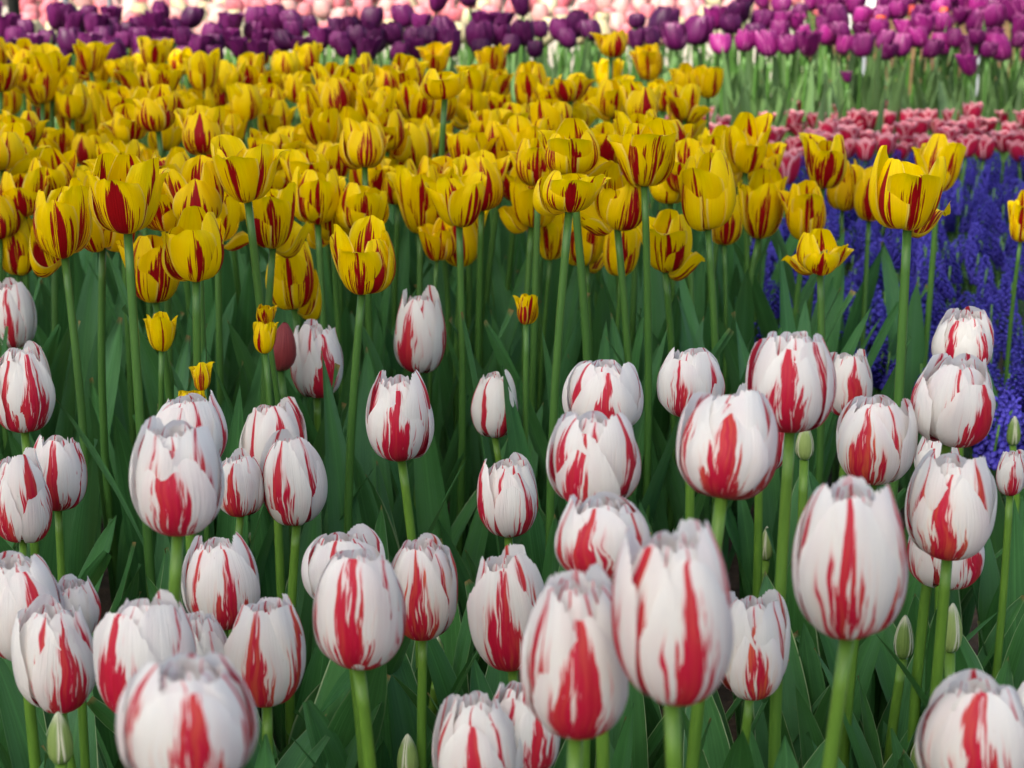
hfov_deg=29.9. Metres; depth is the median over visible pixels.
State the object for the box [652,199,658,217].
tulip plant
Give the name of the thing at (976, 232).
grape hyacinth
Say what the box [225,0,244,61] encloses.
pink tulip
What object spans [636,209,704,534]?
yellow tulip
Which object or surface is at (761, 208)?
yellow tulip
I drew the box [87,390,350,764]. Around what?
white tulip
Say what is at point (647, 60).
yellow tulip
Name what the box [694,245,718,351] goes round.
tulip plant
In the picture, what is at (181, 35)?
purple tulip
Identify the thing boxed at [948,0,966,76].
purple tulip
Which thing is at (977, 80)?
white sign
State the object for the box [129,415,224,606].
white tulip
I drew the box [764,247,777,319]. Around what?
grape hyacinth
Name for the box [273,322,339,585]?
red tulip
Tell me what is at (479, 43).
purple tulip
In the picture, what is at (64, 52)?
purple tulip
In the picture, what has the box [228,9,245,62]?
cream tulip
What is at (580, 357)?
tulip plant
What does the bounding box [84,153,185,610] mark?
yellow tulip
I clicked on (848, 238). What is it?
grape hyacinth
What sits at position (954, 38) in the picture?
purple tulip
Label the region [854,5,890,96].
purple tulip
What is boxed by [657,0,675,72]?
blush tulip
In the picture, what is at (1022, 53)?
purple tulip
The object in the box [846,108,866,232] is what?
pink edged tulip
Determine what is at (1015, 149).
pink edged tulip
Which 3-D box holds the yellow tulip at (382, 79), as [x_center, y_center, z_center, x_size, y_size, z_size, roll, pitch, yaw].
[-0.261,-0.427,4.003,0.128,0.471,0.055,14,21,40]
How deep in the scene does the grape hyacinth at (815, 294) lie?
3.08 m
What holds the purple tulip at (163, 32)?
on the ground
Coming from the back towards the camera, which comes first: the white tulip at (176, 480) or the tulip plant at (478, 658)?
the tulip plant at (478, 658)
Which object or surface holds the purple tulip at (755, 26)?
on the ground
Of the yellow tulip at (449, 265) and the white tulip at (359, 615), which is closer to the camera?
the white tulip at (359, 615)
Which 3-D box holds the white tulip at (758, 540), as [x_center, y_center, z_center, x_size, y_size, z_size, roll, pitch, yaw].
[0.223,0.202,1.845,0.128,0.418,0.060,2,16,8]
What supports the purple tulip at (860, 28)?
on the ground
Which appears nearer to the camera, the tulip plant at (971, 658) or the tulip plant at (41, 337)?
the tulip plant at (971, 658)
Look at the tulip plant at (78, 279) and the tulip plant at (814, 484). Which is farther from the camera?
the tulip plant at (78, 279)
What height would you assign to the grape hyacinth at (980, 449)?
0.244 m
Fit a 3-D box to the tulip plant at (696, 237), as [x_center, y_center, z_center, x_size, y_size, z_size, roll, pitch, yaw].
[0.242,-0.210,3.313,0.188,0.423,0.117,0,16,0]
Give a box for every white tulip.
[0,277,36,348]
[0,340,111,582]
[0,447,51,555]
[0,550,64,767]
[0,574,100,767]
[11,594,95,767]
[33,435,140,598]
[41,611,226,765]
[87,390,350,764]
[93,589,196,712]
[116,652,257,767]
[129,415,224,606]
[146,448,263,767]
[181,532,326,767]
[224,593,327,767]
[239,396,320,751]
[260,429,329,745]
[286,533,457,767]
[290,319,355,535]
[301,524,385,767]
[313,548,405,767]
[366,370,433,705]
[392,285,464,539]
[393,452,537,732]
[432,691,522,767]
[438,369,540,675]
[467,544,543,683]
[492,681,559,767]
[520,563,628,767]
[546,411,640,767]
[554,492,650,767]
[558,359,685,767]
[611,518,733,767]
[643,347,799,767]
[676,389,778,767]
[680,383,783,736]
[721,589,790,743]
[728,331,836,767]
[792,475,907,767]
[792,536,984,741]
[794,394,929,767]
[806,449,996,751]
[825,349,906,687]
[875,436,1023,702]
[883,353,995,757]
[915,669,1023,767]
[928,306,993,633]
[992,449,1023,690]
[1017,681,1023,707]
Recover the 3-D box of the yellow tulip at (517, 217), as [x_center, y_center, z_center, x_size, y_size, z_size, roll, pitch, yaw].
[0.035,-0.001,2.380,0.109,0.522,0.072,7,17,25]
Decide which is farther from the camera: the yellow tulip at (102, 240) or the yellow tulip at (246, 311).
the yellow tulip at (246, 311)
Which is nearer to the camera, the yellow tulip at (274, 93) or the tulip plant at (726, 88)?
the yellow tulip at (274, 93)
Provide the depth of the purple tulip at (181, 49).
4.12 m
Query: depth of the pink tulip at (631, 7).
5.95 m
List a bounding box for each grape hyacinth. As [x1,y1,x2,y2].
[750,236,767,257]
[754,320,760,341]
[763,284,772,299]
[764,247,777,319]
[765,218,796,273]
[765,233,787,274]
[765,280,779,320]
[767,221,783,320]
[777,213,789,323]
[787,172,798,191]
[793,248,808,290]
[798,156,808,182]
[812,284,816,311]
[824,189,828,215]
[824,209,837,239]
[826,353,878,480]
[828,204,898,275]
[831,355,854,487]
[837,234,852,317]
[839,331,858,354]
[842,305,848,327]
[843,239,884,318]
[843,282,854,314]
[844,162,866,273]
[844,208,856,276]
[844,221,859,270]
[844,249,880,281]
[844,275,853,294]
[844,285,857,316]
[847,312,866,355]
[848,159,859,265]
[849,273,859,289]
[849,300,874,323]
[850,257,882,293]
[854,217,865,285]
[858,222,870,265]
[858,267,877,307]
[859,221,884,301]
[866,285,883,353]
[866,312,882,353]
[868,220,878,319]
[869,251,883,293]
[871,223,883,299]
[871,292,886,391]
[872,344,892,394]
[876,232,962,301]
[877,228,900,291]
[877,238,898,301]
[879,313,887,344]
[879,352,895,389]
[881,150,901,231]
[882,265,916,334]
[883,181,961,276]
[885,276,918,341]
[889,229,901,282]
[891,152,914,232]
[898,364,924,489]
[910,238,924,281]
[910,260,928,302]
[911,237,936,295]
[913,396,1005,499]
[915,233,960,306]
[919,279,927,317]
[919,364,1003,434]
[921,230,965,311]
[923,277,941,357]
[924,238,996,302]
[927,258,955,307]
[928,220,947,249]
[928,325,937,359]
[931,293,998,378]
[935,232,989,300]
[937,303,958,321]
[938,235,964,307]
[939,192,964,287]
[939,196,956,284]
[941,241,983,301]
[941,269,961,307]
[942,195,963,261]
[943,245,989,312]
[949,158,974,239]
[949,291,970,308]
[950,181,964,287]
[952,185,989,282]
[956,180,975,299]
[958,191,992,309]
[959,258,1023,368]
[960,201,1001,305]
[960,205,994,292]
[961,165,990,292]
[961,167,1006,243]
[961,222,995,299]
[962,213,994,304]
[964,238,1000,303]
[965,152,1007,273]
[965,446,970,458]
[966,157,979,168]
[966,194,1006,287]
[967,228,1020,325]
[968,223,985,294]
[968,294,1011,391]
[968,340,999,455]
[968,354,998,455]
[968,367,1022,500]
[970,394,999,459]
[972,158,989,185]
[974,285,989,313]
[975,239,1014,332]
[976,254,1023,346]
[979,190,998,263]
[982,161,1008,221]
[984,270,1023,359]
[984,290,1004,316]
[985,210,1022,266]
[986,397,1021,491]
[987,183,1001,273]
[987,299,1021,389]
[990,152,1012,195]
[990,186,1008,282]
[991,175,1013,248]
[991,178,1021,274]
[992,190,1011,279]
[992,237,1013,318]
[993,335,1012,394]
[993,387,1023,502]
[997,156,1016,233]
[997,224,1023,339]
[997,273,1017,377]
[997,335,1023,392]
[999,255,1023,380]
[1000,389,1019,495]
[1002,313,1023,369]
[1002,348,1023,397]
[1003,258,1023,342]
[1008,160,1023,229]
[1009,184,1023,263]
[1011,326,1023,357]
[1012,371,1023,412]
[1014,242,1023,328]
[1015,178,1023,189]
[1016,413,1023,449]
[1019,156,1023,171]
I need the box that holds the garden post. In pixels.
[7,0,19,14]
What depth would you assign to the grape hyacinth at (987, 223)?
3.57 m
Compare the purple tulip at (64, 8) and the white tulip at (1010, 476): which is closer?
the white tulip at (1010, 476)
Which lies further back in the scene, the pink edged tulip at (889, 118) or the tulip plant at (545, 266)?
the pink edged tulip at (889, 118)
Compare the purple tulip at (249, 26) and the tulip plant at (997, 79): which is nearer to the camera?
the purple tulip at (249, 26)
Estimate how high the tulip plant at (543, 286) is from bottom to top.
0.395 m
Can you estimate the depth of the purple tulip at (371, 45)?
4.12 m
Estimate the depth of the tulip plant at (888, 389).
2.00 m
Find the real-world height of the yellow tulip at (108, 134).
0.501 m
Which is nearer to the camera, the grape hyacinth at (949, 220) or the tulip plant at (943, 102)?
the grape hyacinth at (949, 220)
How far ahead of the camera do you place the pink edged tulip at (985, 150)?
4.05 m
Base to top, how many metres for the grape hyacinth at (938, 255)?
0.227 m
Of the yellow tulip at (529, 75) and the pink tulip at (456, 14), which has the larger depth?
the pink tulip at (456, 14)
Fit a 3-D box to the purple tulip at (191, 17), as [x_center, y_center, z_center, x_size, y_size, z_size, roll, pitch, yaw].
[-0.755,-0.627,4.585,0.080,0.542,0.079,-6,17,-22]
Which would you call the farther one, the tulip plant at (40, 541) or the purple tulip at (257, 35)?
the purple tulip at (257, 35)
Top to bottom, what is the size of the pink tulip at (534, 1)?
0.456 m
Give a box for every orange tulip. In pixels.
[835,15,885,103]
[887,5,914,95]
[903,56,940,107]
[936,73,966,95]
[939,7,953,93]
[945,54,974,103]
[977,26,1002,82]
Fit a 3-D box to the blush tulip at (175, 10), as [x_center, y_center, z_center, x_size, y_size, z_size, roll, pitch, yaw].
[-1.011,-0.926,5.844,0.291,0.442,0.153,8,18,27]
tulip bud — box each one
[47,711,73,767]
[248,533,261,719]
[397,734,418,767]
[725,499,772,599]
[786,430,915,663]
[857,615,913,767]
[890,603,962,767]
[990,416,1023,576]
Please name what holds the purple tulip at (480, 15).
on the ground
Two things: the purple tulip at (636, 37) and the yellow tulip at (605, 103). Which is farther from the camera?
the purple tulip at (636, 37)
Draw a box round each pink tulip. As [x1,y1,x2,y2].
[20,0,35,13]
[21,11,38,19]
[23,4,39,18]
[39,0,57,17]
[39,12,85,128]
[94,0,112,13]
[123,12,140,21]
[169,15,191,87]
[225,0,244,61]
[243,0,250,7]
[250,0,265,7]
[265,0,280,69]
[269,2,313,62]
[303,0,314,15]
[319,21,332,59]
[325,0,349,63]
[340,6,358,64]
[353,0,384,64]
[379,10,391,64]
[393,0,410,5]
[413,6,429,60]
[420,1,441,71]
[441,0,455,15]
[447,8,464,48]
[454,52,474,73]
[455,1,467,65]
[457,2,476,63]
[481,4,506,56]
[504,0,516,67]
[506,0,558,71]
[506,49,519,65]
[526,0,557,68]
[547,0,570,70]
[553,7,568,72]
[564,11,594,69]
[578,2,598,45]
[602,7,616,59]
[613,0,635,74]
[617,23,631,74]
[625,11,637,75]
[629,4,712,65]
[639,4,678,81]
[665,6,702,82]
[668,0,707,63]
[691,0,712,68]
[733,2,771,103]
[759,0,791,94]
[791,0,802,84]
[796,9,823,85]
[811,14,814,57]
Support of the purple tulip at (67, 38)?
on the ground
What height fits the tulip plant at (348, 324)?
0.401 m
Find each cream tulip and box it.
[32,20,55,126]
[45,21,58,127]
[132,2,149,12]
[170,0,187,10]
[182,9,207,88]
[198,0,211,14]
[213,0,232,63]
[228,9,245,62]
[232,21,266,68]
[307,16,334,83]
[382,19,393,64]
[410,0,421,60]
[454,21,477,64]
[456,0,490,61]
[461,8,477,60]
[514,12,536,69]
[517,0,574,69]
[537,0,558,70]
[537,17,558,83]
[548,15,566,81]
[573,37,584,71]
[593,12,627,67]
[594,19,611,58]
[650,16,684,81]
[697,5,733,64]
[698,29,724,66]
[705,0,721,66]
[733,3,772,69]
[733,20,758,102]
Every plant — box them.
[0,320,79,442]
[0,326,7,460]
[0,536,140,613]
[0,658,54,767]
[3,538,15,550]
[7,430,79,507]
[8,214,33,280]
[16,511,54,551]
[16,543,30,557]
[29,216,141,289]
[29,250,90,312]
[32,252,118,334]
[35,254,74,401]
[35,312,153,523]
[39,753,48,767]
[46,690,97,767]
[58,265,121,284]
[75,317,122,544]
[77,515,116,593]
[84,255,235,417]
[89,377,127,504]
[91,621,126,767]
[95,724,112,767]
[106,151,167,259]
[106,252,215,416]
[119,231,162,321]
[138,232,191,355]
[138,312,183,402]
[141,231,146,317]
[160,302,231,456]
[160,548,182,605]
[172,301,259,526]
[226,239,245,288]
[227,305,323,420]
[235,222,248,266]
[243,674,390,767]
[254,734,275,767]
[255,659,386,767]
[260,248,268,279]
[271,347,413,546]
[275,635,410,754]
[293,653,467,767]
[299,735,329,767]
[302,263,432,375]
[319,45,331,63]
[332,174,347,306]
[341,303,360,382]
[343,284,363,370]
[354,455,399,562]
[362,308,513,494]
[366,475,476,557]
[374,505,388,561]
[375,651,477,767]
[388,369,507,617]
[389,208,465,290]
[390,266,465,388]
[411,538,474,715]
[427,638,564,766]
[427,653,567,767]
[449,264,579,322]
[456,53,514,96]
[457,602,481,688]
[460,47,531,65]
[465,210,493,319]
[465,532,651,682]
[482,373,542,561]
[484,320,609,524]
[490,680,665,767]
[511,63,516,102]
[514,17,521,71]
[516,268,545,301]
[520,241,578,388]
[524,231,592,364]
[538,505,545,525]
[543,259,547,279]
[550,718,711,767]
[555,36,587,77]
[565,493,705,531]
[568,318,643,372]
[578,251,607,327]
[580,14,595,76]
[583,49,623,74]
[586,49,595,77]
[591,284,593,317]
[591,285,610,361]
[609,703,633,767]
[638,499,732,708]
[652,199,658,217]
[657,51,674,212]
[662,45,665,65]
[663,235,771,300]
[676,202,707,280]
[677,296,746,571]
[679,279,840,574]
[680,694,824,767]
[681,659,789,767]
[693,230,699,252]
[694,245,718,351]
[701,89,778,111]
[702,231,737,355]
[706,55,733,70]
[710,53,731,115]
[710,85,744,125]
[712,238,766,314]
[712,686,828,747]
[713,70,736,115]
[717,290,855,393]
[722,46,762,117]
[727,58,791,181]
[731,307,871,583]
[736,193,798,302]
[737,55,791,81]
[740,79,790,126]
[750,75,808,112]
[753,571,884,767]
[760,81,810,150]
[762,56,813,99]
[766,473,829,685]
[770,50,850,126]
[774,735,798,767]
[777,86,831,136]
[777,299,837,475]
[778,242,898,483]
[782,64,818,138]
[791,550,934,760]
[794,57,827,93]
[798,65,822,112]
[798,611,998,767]
[801,86,846,177]
[808,470,908,636]
[812,262,881,449]
[814,648,918,767]
[823,57,834,113]
[829,79,886,220]
[837,757,845,767]
[843,67,895,108]
[848,350,887,492]
[859,53,890,131]
[863,59,906,157]
[863,64,867,80]
[867,334,911,489]
[875,633,984,708]
[890,71,942,156]
[896,82,958,146]
[898,759,904,767]
[919,434,1002,636]
[925,609,1013,694]
[932,99,959,121]
[938,69,993,163]
[959,71,963,83]
[971,76,978,102]
[972,537,999,674]
[977,499,1023,676]
[979,494,1023,576]
[994,65,1000,91]
[995,88,1023,119]
[1005,86,1021,192]
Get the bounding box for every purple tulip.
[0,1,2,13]
[0,13,26,113]
[3,37,16,63]
[4,25,52,116]
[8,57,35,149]
[16,33,44,117]
[17,19,34,116]
[38,29,59,129]
[46,2,73,46]
[57,27,80,65]
[58,47,71,65]
[59,4,77,16]
[63,9,90,83]
[72,25,113,81]
[78,32,103,44]
[80,5,97,12]
[82,13,108,33]
[98,36,126,84]
[100,5,123,21]
[105,17,119,34]
[114,31,131,55]
[120,21,136,55]
[128,16,145,26]
[130,26,149,142]
[131,34,150,148]
[131,47,183,147]
[139,9,165,28]
[149,27,171,39]
[151,0,169,17]
[152,37,173,53]
[165,17,183,48]
[172,26,192,156]
[175,45,193,157]
[180,6,204,87]
[188,33,215,53]
[201,22,223,36]
[206,44,223,59]
[209,33,224,49]
[215,28,249,147]
[217,12,245,62]
[228,36,258,223]
[243,20,263,148]
[245,6,266,22]
[246,38,269,131]
[247,40,283,136]
[250,29,273,128]
[259,13,282,30]
[265,3,284,16]
[268,29,314,84]
[273,29,298,126]
[279,9,302,105]
[283,20,302,35]
[290,36,315,125]
[293,15,317,106]
[307,26,331,64]
[312,38,352,83]
[327,17,386,63]
[328,30,349,65]
[342,15,359,64]
[346,25,365,64]
[357,36,384,60]
[360,6,390,65]
[360,21,376,62]
[364,27,386,64]
[378,26,419,67]
[380,21,403,45]
[389,40,409,59]
[390,4,413,30]
[403,38,433,157]
[412,13,431,60]
[418,25,452,123]
[419,0,448,61]
[430,15,456,70]
[436,28,461,132]
[453,10,499,72]
[455,37,490,128]
[459,0,476,65]
[465,19,493,47]
[492,23,510,45]
[494,11,515,23]
[501,33,540,88]
[510,0,529,64]
[510,19,543,64]
[510,40,543,101]
[532,20,548,41]
[539,17,567,84]
[557,27,591,128]
[565,9,607,78]
[578,19,601,124]
[628,13,645,81]
[628,29,665,117]
[633,5,680,81]
[638,26,660,80]
[661,21,687,118]
[684,15,714,105]
[697,13,742,106]
[703,5,726,94]
[705,0,760,96]
[709,33,738,116]
[731,28,779,111]
[737,0,764,96]
[739,29,811,142]
[743,22,772,103]
[745,8,773,108]
[754,0,768,8]
[758,0,791,101]
[761,34,798,142]
[770,11,813,112]
[770,20,798,98]
[781,13,818,103]
[788,29,823,121]
[789,0,823,79]
[789,3,808,103]
[791,24,810,101]
[808,3,858,98]
[809,0,842,77]
[813,23,836,112]
[814,15,854,113]
[827,0,844,66]
[830,21,854,132]
[834,32,881,164]
[836,34,872,110]
[840,71,851,117]
[844,0,875,65]
[847,23,886,110]
[848,17,894,109]
[852,5,885,94]
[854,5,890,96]
[858,42,909,111]
[861,29,896,108]
[866,0,910,96]
[868,0,921,82]
[875,0,894,71]
[882,19,924,90]
[893,33,912,117]
[895,38,944,155]
[896,13,957,87]
[905,18,947,109]
[910,4,930,108]
[913,32,950,135]
[918,0,947,91]
[926,0,956,89]
[928,11,961,93]
[930,0,951,13]
[946,28,963,99]
[946,41,1017,188]
[947,29,988,116]
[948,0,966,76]
[951,6,971,96]
[954,34,980,102]
[954,53,978,209]
[957,6,983,88]
[963,0,989,78]
[978,15,1023,110]
[979,24,1021,80]
[981,2,1006,73]
[981,31,1011,161]
[985,0,1011,93]
[996,0,1023,91]
[998,31,1023,110]
[999,0,1023,87]
[1004,67,1022,110]
[1011,13,1023,109]
[1020,46,1023,109]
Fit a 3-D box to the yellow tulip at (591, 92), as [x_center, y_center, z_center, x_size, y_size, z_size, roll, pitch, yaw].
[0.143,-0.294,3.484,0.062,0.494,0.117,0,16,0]
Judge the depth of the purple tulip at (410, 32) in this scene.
4.33 m
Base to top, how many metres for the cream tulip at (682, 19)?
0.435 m
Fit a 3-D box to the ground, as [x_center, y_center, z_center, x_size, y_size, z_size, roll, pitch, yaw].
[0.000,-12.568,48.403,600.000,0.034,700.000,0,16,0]
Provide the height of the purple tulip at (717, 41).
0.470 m
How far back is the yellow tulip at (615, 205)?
2.06 m
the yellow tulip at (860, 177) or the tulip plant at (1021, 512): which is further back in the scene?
the yellow tulip at (860, 177)
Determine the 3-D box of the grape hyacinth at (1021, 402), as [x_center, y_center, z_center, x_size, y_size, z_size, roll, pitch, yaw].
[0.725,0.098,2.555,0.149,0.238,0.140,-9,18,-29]
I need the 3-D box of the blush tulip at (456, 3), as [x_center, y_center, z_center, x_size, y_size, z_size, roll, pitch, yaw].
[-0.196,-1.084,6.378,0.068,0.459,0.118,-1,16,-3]
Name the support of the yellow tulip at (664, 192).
on the ground
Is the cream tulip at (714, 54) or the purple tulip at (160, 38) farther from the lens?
the cream tulip at (714, 54)
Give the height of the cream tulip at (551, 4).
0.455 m
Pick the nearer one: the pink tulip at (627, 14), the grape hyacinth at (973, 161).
the grape hyacinth at (973, 161)
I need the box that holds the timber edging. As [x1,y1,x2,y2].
[805,2,1021,95]
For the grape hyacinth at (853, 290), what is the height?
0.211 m
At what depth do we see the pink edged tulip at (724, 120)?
4.35 m
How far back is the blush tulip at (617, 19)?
5.63 m
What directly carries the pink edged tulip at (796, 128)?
on the ground
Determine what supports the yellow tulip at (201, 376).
on the ground
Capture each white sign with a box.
[848,0,875,74]
[976,57,979,94]
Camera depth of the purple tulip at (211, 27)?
4.30 m
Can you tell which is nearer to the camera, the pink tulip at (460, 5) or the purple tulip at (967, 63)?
the purple tulip at (967, 63)
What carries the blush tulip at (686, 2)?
on the ground
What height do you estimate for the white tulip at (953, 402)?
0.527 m
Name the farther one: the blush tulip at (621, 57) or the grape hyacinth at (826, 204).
the blush tulip at (621, 57)
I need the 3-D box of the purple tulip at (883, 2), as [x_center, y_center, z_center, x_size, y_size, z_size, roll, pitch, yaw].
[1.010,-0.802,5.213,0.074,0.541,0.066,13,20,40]
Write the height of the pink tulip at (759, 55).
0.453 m
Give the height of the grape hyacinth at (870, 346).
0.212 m
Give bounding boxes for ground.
[0,0,1023,746]
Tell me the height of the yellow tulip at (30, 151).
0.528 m
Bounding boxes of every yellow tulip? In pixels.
[0,37,12,63]
[0,63,32,269]
[0,122,32,348]
[0,166,77,439]
[0,195,70,454]
[1,110,85,269]
[2,324,60,458]
[3,90,22,115]
[3,98,11,111]
[3,216,32,349]
[5,38,38,64]
[6,135,50,341]
[12,57,36,273]
[12,177,98,577]
[22,71,61,278]
[26,98,57,127]
[28,148,97,417]
[29,43,71,127]
[33,277,41,301]
[37,122,74,153]
[40,165,125,373]
[55,84,91,166]
[56,90,84,135]
[56,206,273,588]
[58,66,83,90]
[71,129,108,267]
[72,39,114,81]
[82,88,120,257]
[83,139,148,447]
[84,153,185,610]
[85,59,112,82]
[85,190,157,603]
[87,76,120,99]
[97,103,158,354]
[97,117,148,378]
[100,86,144,318]
[104,55,136,85]
[114,64,156,142]
[114,187,190,598]
[116,233,179,401]
[121,192,261,522]
[126,143,182,350]
[131,84,177,353]
[132,53,148,148]
[132,390,263,551]
[137,36,173,65]
[143,311,213,612]
[144,62,184,153]
[144,147,273,402]
[148,119,181,236]
[163,155,223,536]
[167,47,192,86]
[168,362,247,612]
[173,105,236,397]
[174,83,186,146]
[174,86,215,156]
[174,182,312,532]
[180,48,219,98]
[187,241,359,432]
[196,131,246,269]
[210,134,373,546]
[213,82,227,106]
[217,60,245,102]
[224,82,266,269]
[224,109,260,263]
[224,127,318,390]
[224,190,256,394]
[236,52,265,221]
[245,76,350,319]
[247,148,329,399]
[248,304,345,547]
[251,321,285,752]
[254,83,287,116]
[257,70,296,221]
[258,99,299,133]
[261,158,390,330]
[264,55,286,102]
[270,168,288,189]
[271,49,302,220]
[276,123,307,217]
[281,71,312,122]
[291,166,352,429]
[294,41,321,72]
[296,87,317,219]
[297,107,357,323]
[306,216,439,421]
[309,62,350,274]
[315,140,356,328]
[321,215,468,533]
[332,72,373,308]
[333,118,390,406]
[336,182,388,420]
[339,81,373,126]
[342,53,374,86]
[356,83,396,119]
[366,108,431,373]
[369,65,379,91]
[372,155,455,462]
[375,65,392,205]
[375,159,416,377]
[384,145,409,270]
[385,122,439,301]
[387,165,475,453]
[389,53,428,255]
[389,115,464,297]
[393,80,435,282]
[394,104,452,279]
[414,210,541,541]
[415,42,451,157]
[417,218,455,469]
[420,68,484,500]
[425,172,486,556]
[426,131,498,352]
[432,97,456,121]
[439,121,520,368]
[446,150,541,558]
[448,89,509,264]
[449,138,550,481]
[454,62,495,132]
[458,107,511,311]
[461,294,558,556]
[472,167,516,369]
[474,43,510,70]
[486,91,510,109]
[487,67,514,94]
[491,213,578,504]
[492,115,548,405]
[498,102,530,286]
[498,176,589,515]
[502,170,610,585]
[508,61,551,245]
[509,98,571,394]
[534,82,578,107]
[537,118,668,518]
[554,72,598,116]
[569,217,621,361]
[571,98,597,126]
[572,163,733,524]
[581,74,651,289]
[582,86,598,127]
[588,30,627,79]
[590,122,682,322]
[593,58,623,86]
[593,117,615,283]
[593,166,621,316]
[602,180,680,443]
[603,228,658,409]
[606,150,782,554]
[607,119,677,531]
[612,109,656,380]
[617,79,661,278]
[630,43,662,207]
[636,195,755,421]
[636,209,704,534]
[639,112,694,463]
[648,78,702,247]
[656,144,752,302]
[663,125,727,369]
[665,82,711,125]
[666,104,706,249]
[666,138,704,352]
[668,63,705,252]
[689,66,723,277]
[719,112,816,511]
[721,168,787,523]
[733,133,847,337]
[734,142,804,340]
[771,159,884,445]
[777,180,844,336]
[781,229,853,491]
[824,164,927,396]
[859,145,951,729]
[881,133,965,510]
[987,190,1023,505]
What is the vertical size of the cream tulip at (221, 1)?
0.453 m
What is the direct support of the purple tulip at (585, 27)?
on the ground
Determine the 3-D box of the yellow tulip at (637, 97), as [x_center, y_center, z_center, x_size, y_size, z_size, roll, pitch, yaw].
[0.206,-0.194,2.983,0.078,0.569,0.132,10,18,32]
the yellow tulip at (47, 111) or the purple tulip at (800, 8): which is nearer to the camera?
the yellow tulip at (47, 111)
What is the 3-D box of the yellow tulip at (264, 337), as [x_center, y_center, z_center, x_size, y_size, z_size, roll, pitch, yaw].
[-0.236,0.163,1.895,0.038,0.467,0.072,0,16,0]
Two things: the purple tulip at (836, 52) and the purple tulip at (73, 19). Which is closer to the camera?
the purple tulip at (73, 19)
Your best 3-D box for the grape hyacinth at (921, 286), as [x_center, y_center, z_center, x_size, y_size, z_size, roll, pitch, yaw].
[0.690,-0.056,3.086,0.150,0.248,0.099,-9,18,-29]
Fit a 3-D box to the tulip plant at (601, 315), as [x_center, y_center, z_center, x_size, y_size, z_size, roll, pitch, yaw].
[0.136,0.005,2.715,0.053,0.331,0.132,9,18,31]
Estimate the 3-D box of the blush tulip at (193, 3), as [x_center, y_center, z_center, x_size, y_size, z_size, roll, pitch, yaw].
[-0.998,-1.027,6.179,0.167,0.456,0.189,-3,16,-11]
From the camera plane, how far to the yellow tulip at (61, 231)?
1.88 m
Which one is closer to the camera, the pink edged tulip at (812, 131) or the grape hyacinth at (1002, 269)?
the grape hyacinth at (1002, 269)
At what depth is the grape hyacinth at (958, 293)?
3.35 m
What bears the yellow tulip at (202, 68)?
on the ground
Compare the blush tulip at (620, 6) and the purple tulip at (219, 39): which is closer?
the purple tulip at (219, 39)
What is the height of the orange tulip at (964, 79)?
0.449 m
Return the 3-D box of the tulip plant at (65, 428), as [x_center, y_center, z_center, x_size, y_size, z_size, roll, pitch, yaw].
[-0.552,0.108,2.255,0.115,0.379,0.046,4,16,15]
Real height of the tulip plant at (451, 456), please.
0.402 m
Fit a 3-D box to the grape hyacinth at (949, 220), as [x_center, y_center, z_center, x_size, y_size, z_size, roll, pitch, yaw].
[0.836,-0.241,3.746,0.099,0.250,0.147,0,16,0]
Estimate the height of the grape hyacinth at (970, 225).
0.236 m
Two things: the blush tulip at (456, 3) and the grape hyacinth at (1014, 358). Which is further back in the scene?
the blush tulip at (456, 3)
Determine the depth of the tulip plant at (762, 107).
4.84 m
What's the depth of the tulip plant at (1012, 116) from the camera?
4.51 m
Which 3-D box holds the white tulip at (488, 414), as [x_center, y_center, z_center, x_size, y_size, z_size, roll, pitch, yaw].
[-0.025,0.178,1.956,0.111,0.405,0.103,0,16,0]
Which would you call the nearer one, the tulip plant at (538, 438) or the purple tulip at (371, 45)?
the tulip plant at (538, 438)
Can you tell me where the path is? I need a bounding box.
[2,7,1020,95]
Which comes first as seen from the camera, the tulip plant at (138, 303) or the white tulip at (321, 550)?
the white tulip at (321, 550)
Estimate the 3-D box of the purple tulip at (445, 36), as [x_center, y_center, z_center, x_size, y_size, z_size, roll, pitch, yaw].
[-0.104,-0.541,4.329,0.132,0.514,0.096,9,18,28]
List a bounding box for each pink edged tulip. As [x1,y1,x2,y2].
[709,122,720,134]
[715,115,730,125]
[758,111,776,121]
[769,126,788,190]
[770,148,801,300]
[784,109,805,136]
[785,121,807,189]
[785,136,802,151]
[790,147,804,179]
[796,100,804,111]
[803,127,825,134]
[806,112,826,129]
[815,132,840,141]
[818,118,838,134]
[831,111,837,119]
[832,116,854,125]
[836,124,862,158]
[844,139,855,229]
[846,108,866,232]
[852,120,867,165]
[853,137,875,263]
[858,129,878,217]
[860,111,877,129]
[875,132,897,235]
[877,109,896,125]
[881,124,893,227]
[892,141,912,236]
[893,121,917,160]
[898,133,918,161]
[899,108,920,122]
[905,117,931,135]
[914,133,930,148]
[919,108,937,135]
[930,118,947,133]
[937,126,961,141]
[941,108,958,121]
[943,120,967,241]
[950,133,980,291]
[959,115,981,223]
[960,101,988,219]
[961,135,995,238]
[966,126,986,161]
[969,117,998,194]
[984,130,1013,232]
[994,110,1013,189]
[996,121,1019,195]
[1006,139,1023,235]
[1007,129,1023,229]
[1015,110,1023,129]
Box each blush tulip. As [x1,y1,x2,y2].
[74,0,92,6]
[112,0,119,6]
[120,0,137,22]
[147,0,162,10]
[169,7,184,85]
[183,7,227,82]
[183,20,211,78]
[185,29,194,86]
[188,0,203,6]
[206,2,224,13]
[281,0,297,10]
[313,0,330,66]
[327,0,354,57]
[330,7,347,61]
[376,0,393,67]
[417,0,455,59]
[453,0,458,73]
[490,0,502,11]
[507,14,526,80]
[532,3,558,63]
[557,12,625,71]
[572,0,599,61]
[595,0,612,62]
[597,0,630,62]
[619,0,631,74]
[623,0,647,71]
[630,0,686,70]
[643,17,649,45]
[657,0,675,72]
[660,39,663,54]
[664,0,694,70]
[721,0,766,59]
[770,3,799,78]
[797,2,834,83]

